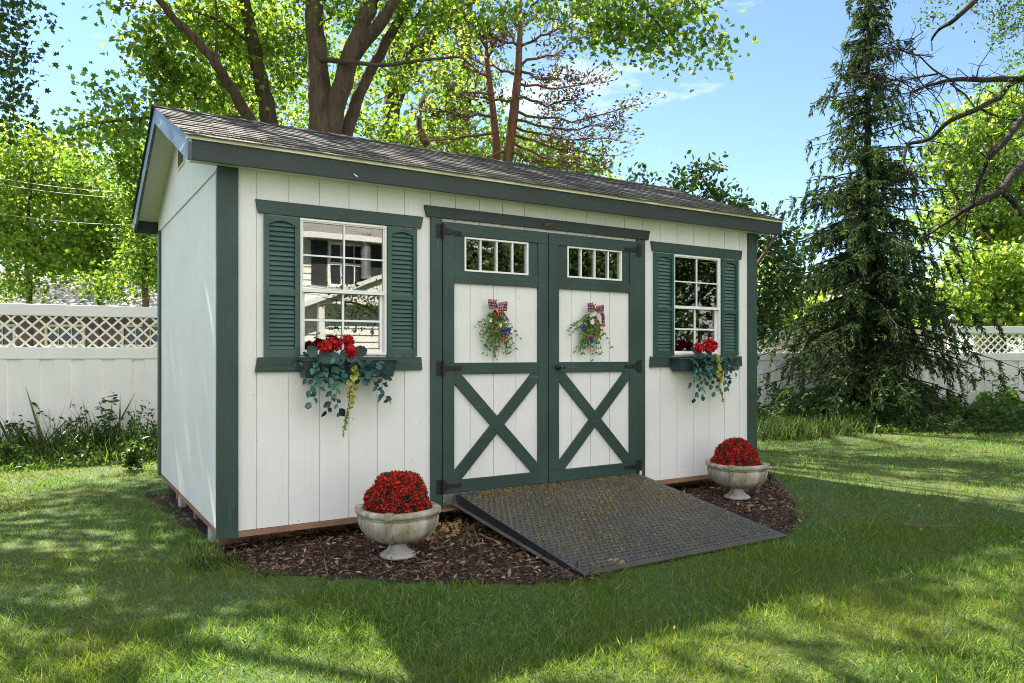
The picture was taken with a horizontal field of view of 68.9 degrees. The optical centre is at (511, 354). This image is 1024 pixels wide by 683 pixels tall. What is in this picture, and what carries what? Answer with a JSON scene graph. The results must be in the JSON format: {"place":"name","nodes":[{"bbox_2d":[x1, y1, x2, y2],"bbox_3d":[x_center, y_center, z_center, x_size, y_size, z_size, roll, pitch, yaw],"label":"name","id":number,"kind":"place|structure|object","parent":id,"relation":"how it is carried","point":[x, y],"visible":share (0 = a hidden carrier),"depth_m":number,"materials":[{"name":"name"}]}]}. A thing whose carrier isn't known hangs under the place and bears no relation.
{"place":"outdoors","nodes":[
{"label":"outdoors","id":0,"kind":"place"},
{"bbox_2d":[4,214,112,224],"bbox_3d":[-7.707,-2.428,12.600,5.258,0.521,0.007,0,0,0],"label":"overhead cable","id":1,"kind":"object","parent":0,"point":[53,220],"visible":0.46,"depth_m":12.60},
{"bbox_2d":[1,178,122,192],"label":"overhead cable","id":2,"kind":"object","parent":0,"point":[61,187],"visible":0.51,"depth_m":12.60,"materials":[{"name":"black metal"}]},
{"bbox_2d":[0,184,132,198],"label":"overhead cable","id":3,"kind":"object","parent":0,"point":[57,192],"visible":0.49,"depth_m":12.60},
{"bbox_2d":[0,386,156,472],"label":"long grass","id":4,"kind":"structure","parent":0,"point":[42,441],"depth_m":9.02,"materials":[{"name":"green plant"}]},
{"bbox_2d":[145,483,270,557],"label":"bare soil","id":5,"kind":"structure","parent":0,"point":[203,528],"depth_m":5.78,"materials":[{"name":"brown soil"}]},
{"bbox_2d":[141,481,274,557],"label":"bark scraps","id":6,"kind":"object","parent":5,"relation":"on","point":[229,544],"visible":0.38,"depth_m":5.67,"materials":[{"name":"brown wood"}]},
{"bbox_2d":[0,443,997,656],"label":"fallen leaves","id":7,"kind":"object","parent":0,"point":[919,505],"visible":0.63,"depth_m":4.30,"materials":[{"name":"brown plant"}]},
{"bbox_2d":[0,415,1023,682],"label":"lawn","id":8,"kind":"structure","parent":0,"point":[666,581],"depth_m":3.98,"materials":[{"name":"green plant"}]},
{"bbox_2d":[0,438,21,464],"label":"weed","id":9,"kind":"object","parent":8,"relation":"on","point":[7,446],"visible":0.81,"depth_m":8.39,"materials":[{"name":"green plant"}]},
{"bbox_2d":[4,422,34,452],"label":"weed","id":10,"kind":"object","parent":8,"relation":"on","point":[17,431],"visible":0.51,"depth_m":9.17,"materials":[{"name":"green plant"}]},
{"bbox_2d":[0,0,70,148],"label":"overhanging tree","id":11,"kind":"object","parent":8,"relation":"on","point":[10,72],"visible":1,"depth_m":6.76,"materials":[{"name":"green plant"}]},
{"bbox_2d":[0,112,105,346],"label":"maple tree","id":12,"kind":"object","parent":8,"relation":"on","point":[17,236],"visible":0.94,"depth_m":13.81,"materials":[{"name":"green plant"}]},
{"bbox_2d":[31,402,88,441],"bbox_3d":[-5.751,0.937,9.504,0.641,0.653,0.341,0,0,26],"label":"weed","id":13,"kind":"object","parent":8,"relation":"on","point":[65,428],"visible":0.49,"depth_m":9.51,"materials":[{"name":"green plant"}]},
{"bbox_2d":[0,150,134,274],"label":"maple tree","id":14,"kind":"object","parent":8,"relation":"on","point":[58,195],"visible":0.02,"depth_m":23.39,"materials":[{"name":"green plant"}]},
{"bbox_2d":[0,303,156,447],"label":"vinyl fence","id":15,"kind":"object","parent":8,"relation":"on","point":[55,380],"visible":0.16,"depth_m":9.73,"materials":[{"name":"white plastic"}]},
{"bbox_2d":[0,268,156,346],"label":"neighbour house","id":16,"kind":"structure","parent":8,"relation":"on","point":[68,296],"depth_m":21.05,"materials":[{"name":"white brick"}]},
{"bbox_2d":[0,324,16,346],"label":"window","id":17,"kind":"structure","parent":16,"relation":"in","point":[11,336],"depth_m":20.92,"materials":[{"name":"grey glass"}]},
{"bbox_2d":[44,324,85,346],"bbox_3d":[-12.553,-0.239,20.976,1.100,1.200,0.059,0,0,-2],"label":"window","id":18,"kind":"structure","parent":16,"relation":"in","point":[59,331],"depth_m":20.97,"materials":[{"name":"grey glass"}]},
{"bbox_2d":[121,324,156,346],"bbox_3d":[-10.402,-0.239,21.061,1.200,1.200,0.059,0,0,-2],"label":"window","id":19,"kind":"structure","parent":16,"relation":"in","point":[137,332],"depth_m":21.06,"materials":[{"name":"grey glass"}]},
{"bbox_2d":[0,400,156,470],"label":"weeds","id":20,"kind":"object","parent":8,"relation":"on","point":[8,466],"visible":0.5,"depth_m":8.84,"materials":[{"name":"green plant"}]},
{"bbox_2d":[33,405,125,455],"bbox_3d":[-5.278,0.921,9.274,1.188,0.680,1.211,0,0,30],"label":"daylily","id":21,"kind":"object","parent":8,"relation":"on","point":[99,432],"visible":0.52,"depth_m":9.25,"materials":[{"name":"green plant"}]},
{"bbox_2d":[3,117,156,346],"bbox_3d":[-8.124,-1.691,14.914,4.127,5.906,3.505,0,0,-32],"label":"maple tree","id":22,"kind":"object","parent":8,"relation":"on","point":[85,212],"visible":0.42,"depth_m":14.54,"materials":[{"name":"green plant"}]},
{"bbox_2d":[32,96,156,346],"bbox_3d":[-6.107,-1.401,11.848,2.557,5.326,2.491,0,0,-32],"label":"maple tree","id":23,"kind":"object","parent":8,"relation":"on","point":[126,164],"visible":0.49,"depth_m":11.84,"materials":[{"name":"green plant"}]},
{"bbox_2d":[94,391,119,445],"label":"weed","id":24,"kind":"object","parent":8,"relation":"on","point":[110,412],"visible":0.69,"depth_m":9.54,"materials":[{"name":"green plant"}]},
{"bbox_2d":[97,414,141,452],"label":"weed","id":25,"kind":"object","parent":8,"relation":"on","point":[114,427],"visible":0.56,"depth_m":9.33,"materials":[{"name":"green plant"}]},
{"bbox_2d":[118,435,149,470],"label":"weed","id":26,"kind":"object","parent":8,"relation":"on","point":[129,453],"visible":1,"depth_m":8.09,"materials":[{"name":"green plant"}]},
{"bbox_2d":[142,422,156,445],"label":"weed","id":27,"kind":"object","parent":8,"relation":"on","point":[148,432],"visible":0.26,"depth_m":9.79,"materials":[{"name":"green plant"}]},
{"bbox_2d":[29,0,308,169],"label":"maple tree","id":28,"kind":"object","parent":8,"relation":"on","point":[228,38],"visible":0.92,"depth_m":9.66,"materials":[{"name":"green plant"}]},
{"bbox_2d":[159,535,240,576],"bbox_3d":[-1.859,1.178,4.463,0.582,0.174,0.434,0,0,33],"label":"grass tuft","id":29,"kind":"object","parent":8,"relation":"on","point":[214,558],"visible":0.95,"depth_m":4.43,"materials":[{"name":"green plant"}]},
{"bbox_2d":[98,0,402,128],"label":"maple tree","id":30,"kind":"object","parent":8,"relation":"on","point":[306,118],"visible":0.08,"depth_m":17.54,"materials":[{"name":"green plant"}]},
{"bbox_2d":[378,0,474,143],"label":"tall maple","id":31,"kind":"object","parent":8,"relation":"on","point":[402,96],"visible":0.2,"depth_m":13.19,"materials":[{"name":"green plant"}]},
{"bbox_2d":[431,0,472,153],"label":"tall maple","id":32,"kind":"object","parent":8,"relation":"on","point":[469,49],"visible":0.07,"depth_m":18.80,"materials":[{"name":"green plant"}]},
{"bbox_2d":[131,104,785,544],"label":"garden shed","id":33,"kind":"structure","parent":8,"relation":"on","point":[279,248],"depth_m":5.63,"materials":[{"name":"white paint"}]},
{"bbox_2d":[300,218,386,354],"bbox_3d":[-1.145,-0.443,5.064,0.603,0.896,0.067,0,0,-32],"label":"window","id":34,"kind":"structure","parent":33,"relation":"in","point":[382,293],"depth_m":5.06,"materials":[{"name":"white plastic"}]},
{"bbox_2d":[296,359,398,377],"bbox_3d":[-1.079,0.094,4.978,0.678,0.119,0.136,0,0,-32],"label":"window box","id":35,"kind":"object","parent":33,"relation":"attached to","point":[306,367],"visible":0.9,"depth_m":4.92,"materials":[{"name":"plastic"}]},
{"bbox_2d":[291,334,402,437],"bbox_3d":[-1.085,0.207,4.895,0.757,0.684,0.166,0,0,-32],"label":"flower arrangement","id":36,"kind":"object","parent":35,"relation":"in","point":[329,355],"visible":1,"depth_m":4.85,"materials":[{"name":"green plant"}]},
{"bbox_2d":[437,221,547,494],"bbox_3d":[-0.135,0.026,5.655,0.974,1.977,0.061,0,0,-32],"label":"door","id":37,"kind":"structure","parent":33,"relation":"in","point":[495,412],"depth_m":5.64,"materials":[{"name":"white paint"}]},
{"bbox_2d":[475,299,521,359],"bbox_3d":[-0.082,-0.185,5.606,0.422,0.465,0.088,0,0,-32],"label":"swag","id":38,"kind":"object","parent":37,"relation":"attached to","point":[496,320],"depth_m":5.60,"materials":[{"name":"green plant"}]},
{"bbox_2d":[548,233,641,481],"bbox_3d":[0.707,0.026,6.159,0.976,1.977,0.100,0,0,-32],"label":"door","id":39,"kind":"structure","parent":33,"relation":"in","point":[593,406],"depth_m":6.16,"materials":[{"name":"white paint"}]},
{"bbox_2d":[566,302,612,361],"bbox_3d":[0.655,-0.182,6.075,0.484,0.488,0.082,0,0,-32],"label":"swag","id":40,"kind":"object","parent":39,"relation":"attached to","point":[591,325],"depth_m":6.07,"materials":[{"name":"green plant"}]},
{"bbox_2d":[674,254,720,354],"bbox_3d":[1.674,-0.443,6.829,0.594,0.896,0.067,0,0,-32],"label":"window","id":41,"kind":"structure","parent":33,"relation":"in","point":[697,280],"depth_m":6.83,"materials":[{"name":"glass"}]},
{"bbox_2d":[669,358,739,371],"bbox_3d":[1.755,0.094,6.751,0.772,0.119,0.136,0,0,-32],"label":"window box","id":42,"kind":"object","parent":33,"relation":"attached to","point":[682,364],"visible":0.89,"depth_m":6.59,"materials":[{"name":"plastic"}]},
{"bbox_2d":[687,338,738,402],"bbox_3d":[1.804,0.144,6.705,0.604,0.592,0.176,0,0,-32],"label":"flower arrangement","id":43,"kind":"object","parent":42,"relation":"in","point":[710,346],"visible":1,"depth_m":6.65,"materials":[{"name":"green plant"}]},
{"bbox_2d":[365,6,623,179],"bbox_3d":[-0.496,-3.340,16.596,6.195,9.218,3.552,0,0,4],"label":"maple tree","id":44,"kind":"object","parent":8,"relation":"on","point":[420,122],"visible":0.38,"depth_m":16.54,"materials":[{"name":"green plant"}]},
{"bbox_2d":[232,0,757,145],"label":"maple tree","id":45,"kind":"object","parent":8,"relation":"on","point":[327,102],"visible":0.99,"depth_m":9.08,"materials":[{"name":"green plant"}]},
{"bbox_2d":[197,467,812,587],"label":"mulch chips","id":46,"kind":"object","parent":8,"relation":"on","point":[357,543],"visible":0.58,"depth_m":4.69,"materials":[{"name":"brown wood"}]},
{"bbox_2d":[355,501,440,560],"bbox_3d":[-0.705,1.089,4.614,0.506,0.315,0.506,0,0,-43],"label":"garden urn","id":47,"kind":"object","parent":46,"relation":"on","point":[397,533],"visible":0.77,"depth_m":4.44,"materials":[{"name":"stone"}]},
{"bbox_2d":[363,470,431,513],"bbox_3d":[-0.708,0.866,4.609,0.455,0.306,0.461,0,0,-32],"label":"red mum","id":48,"kind":"object","parent":47,"relation":"in","point":[398,492],"visible":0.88,"depth_m":4.49,"materials":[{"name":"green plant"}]},
{"bbox_2d":[421,516,484,540],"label":"dry leaf litter","id":49,"kind":"object","parent":46,"relation":"on","point":[446,530],"visible":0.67,"depth_m":5.29,"materials":[{"name":"brown plant"}]},
{"bbox_2d":[479,533,501,542],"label":"twig","id":50,"kind":"object","parent":46,"relation":"on","point":[480,534],"visible":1,"depth_m":4.94,"materials":[{"name":"brown wood"}]},
{"bbox_2d":[399,0,665,176],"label":"pine tree","id":51,"kind":"object","parent":8,"relation":"on","point":[509,151],"visible":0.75,"depth_m":12.92,"materials":[{"name":"green plant"}]},
{"bbox_2d":[453,474,786,576],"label":"loading ramp","id":52,"kind":"structure","parent":8,"relation":"on","point":[506,527],"depth_m":5.09,"materials":[{"name":"metal"}]},
{"bbox_2d":[462,474,772,568],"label":"catkin litter","id":53,"kind":"object","parent":52,"relation":"on","point":[555,486],"visible":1,"depth_m":5.42,"materials":[{"name":"brown plant"}]},
{"bbox_2d":[619,150,827,352],"bbox_3d":[2.680,-0.684,9.969,2.927,3.895,1.198,0,0,-3],"label":"young tree","id":54,"kind":"object","parent":8,"relation":"on","point":[780,277],"visible":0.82,"depth_m":9.82,"materials":[{"name":"green plant"}]},
{"bbox_2d":[674,473,799,534],"bbox_3d":[2.203,1.257,6.517,2.461,0.001,1.948,0,0,-32],"label":"mulch bed","id":55,"kind":"object","parent":8,"relation":"on","point":[786,531],"visible":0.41,"depth_m":6.29,"materials":[{"name":"brown wood"}]},
{"bbox_2d":[706,459,769,499],"bbox_3d":[1.953,1.089,6.480,0.506,0.315,0.506,0,0,-17],"label":"garden urn","id":56,"kind":"object","parent":55,"relation":"on","point":[735,479],"visible":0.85,"depth_m":6.31,"materials":[{"name":"stone"}]},
{"bbox_2d":[710,437,761,473],"bbox_3d":[1.936,0.865,6.467,0.422,0.303,0.430,0,0,-32],"label":"red mum","id":57,"kind":"object","parent":56,"relation":"in","point":[734,451],"visible":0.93,"depth_m":6.36,"materials":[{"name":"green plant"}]},
{"bbox_2d":[757,404,786,426],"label":"undergrowth plant","id":58,"kind":"object","parent":8,"relation":"on","point":[776,415],"visible":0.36,"depth_m":11.41,"materials":[{"name":"green plant"}]},
{"bbox_2d":[761,383,796,440],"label":"undergrowth plant","id":59,"kind":"object","parent":8,"relation":"on","point":[767,418],"visible":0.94,"depth_m":10.82,"materials":[{"name":"green plant"}]},
{"bbox_2d":[757,411,854,443],"bbox_3d":[4.200,1.060,11.313,1.398,0.415,1.932,0,0,43],"label":"grass tuft","id":60,"kind":"object","parent":8,"relation":"on","point":[781,430],"visible":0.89,"depth_m":10.97,"materials":[{"name":"green plant"}]},
{"bbox_2d":[757,375,859,419],"bbox_3d":[5.033,0.798,12.710,1.640,0.932,1.113,0,0,27],"label":"undergrowth plant","id":61,"kind":"object","parent":8,"relation":"on","point":[777,395],"visible":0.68,"depth_m":13.02,"materials":[{"name":"green plant"}]},
{"bbox_2d":[788,380,837,422],"bbox_3d":[5.213,0.853,12.937,0.849,0.825,0.284,0,0,44],"label":"undergrowth plant","id":62,"kind":"object","parent":8,"relation":"on","point":[806,406],"visible":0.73,"depth_m":12.99,"materials":[{"name":"green plant"}]},
{"bbox_2d":[761,412,884,438],"bbox_3d":[4.994,1.084,11.871,2.489,0.369,1.717,0,0,-32],"label":"grass tuft","id":63,"kind":"object","parent":8,"relation":"on","point":[842,428],"visible":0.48,"depth_m":11.67,"materials":[{"name":"green plant"}]},
{"bbox_2d":[808,392,852,422],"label":"undergrowth plant","id":64,"kind":"object","parent":8,"relation":"on","point":[843,405],"visible":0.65,"depth_m":12.86,"materials":[{"name":"green plant"}]},
{"bbox_2d":[757,244,942,351],"bbox_3d":[10.741,-1.470,25.844,9.008,5.496,4.788,0,0,6],"label":"maple tree","id":65,"kind":"object","parent":8,"relation":"on","point":[794,313],"visible":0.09,"depth_m":25.61,"materials":[{"name":"green plant"}]},
{"bbox_2d":[831,372,918,423],"bbox_3d":[6.254,0.782,12.714,0.804,0.967,1.378,0,0,-32],"label":"undergrowth plant","id":66,"kind":"object","parent":8,"relation":"on","point":[888,414],"visible":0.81,"depth_m":12.55,"materials":[{"name":"green plant"}]},
{"bbox_2d":[851,386,902,422],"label":"undergrowth plant","id":67,"kind":"object","parent":8,"relation":"on","point":[882,412],"visible":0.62,"depth_m":12.85,"materials":[{"name":"green plant"}]},
{"bbox_2d":[757,0,1023,435],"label":"spruce tree","id":68,"kind":"object","parent":8,"relation":"on","point":[881,300],"visible":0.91,"depth_m":13.43,"materials":[{"name":"green plant"}]},
{"bbox_2d":[757,314,1023,413],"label":"vinyl fence","id":69,"kind":"object","parent":8,"relation":"on","point":[1015,359],"visible":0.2,"depth_m":15.28,"materials":[{"name":"white plastic"}]},
{"bbox_2d":[757,384,1023,432],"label":"ivy","id":70,"kind":"object","parent":8,"relation":"on","point":[998,412],"visible":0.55,"depth_m":12.82,"materials":[{"name":"green plant"}]},
{"bbox_2d":[824,0,1023,268],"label":"locust tree","id":71,"kind":"object","parent":8,"relation":"on","point":[1014,173],"visible":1,"depth_m":9.36,"materials":[{"name":"green plant"}]},
{"bbox_2d":[904,524,967,525],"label":"twig","id":72,"kind":"object","parent":8,"relation":"on","point":[936,525],"visible":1,"depth_m":5.34,"materials":[{"name":"brown wood"}]},
{"bbox_2d":[922,393,959,416],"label":"undergrowth plant","id":73,"kind":"object","parent":8,"relation":"on","point":[931,398],"visible":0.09,"depth_m":13.08,"materials":[{"name":"green plant"}]},
{"bbox_2d":[891,62,1023,352],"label":"maple tree","id":74,"kind":"object","parent":8,"relation":"on","point":[1012,224],"visible":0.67,"depth_m":19.62,"materials":[{"name":"green plant"}]},
{"bbox_2d":[946,373,973,405],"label":"undergrowth plant","id":75,"kind":"object","parent":8,"relation":"on","point":[967,392],"visible":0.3,"depth_m":14.36,"materials":[{"name":"green plant"}]},
{"bbox_2d":[911,227,1023,352],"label":"maple tree","id":76,"kind":"object","parent":8,"relation":"on","point":[996,289],"visible":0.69,"depth_m":16.54,"materials":[{"name":"green plant"}]},
{"bbox_2d":[957,360,1011,395],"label":"undergrowth plant","id":77,"kind":"object","parent":8,"relation":"on","point":[995,380],"visible":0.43,"depth_m":14.85,"materials":[{"name":"green plant"}]},
{"bbox_2d":[978,368,1023,406],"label":"undergrowth plant","id":78,"kind":"object","parent":8,"relation":"on","point":[1012,379],"visible":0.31,"depth_m":14.66,"materials":[{"name":"green plant"}]},
{"bbox_2d":[0,0,1023,352],"label":"sky","id":79,"kind":"structure","parent":0,"point":[759,117],"materials":[{"name":"blue"}]},
{"bbox_2d":[757,278,964,352],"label":"neighbour house","id":80,"kind":"structure","parent":0,"point":[767,350],"depth_m":30.17,"materials":[{"name":"beige"}]},
{"bbox_2d":[757,336,777,352],"bbox_3d":[10.142,-0.239,30.209,1.200,1.200,0.059,0,0,6],"label":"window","id":81,"kind":"structure","parent":80,"relation":"in","point":[767,350],"depth_m":30.19,"materials":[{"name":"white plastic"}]}
]}

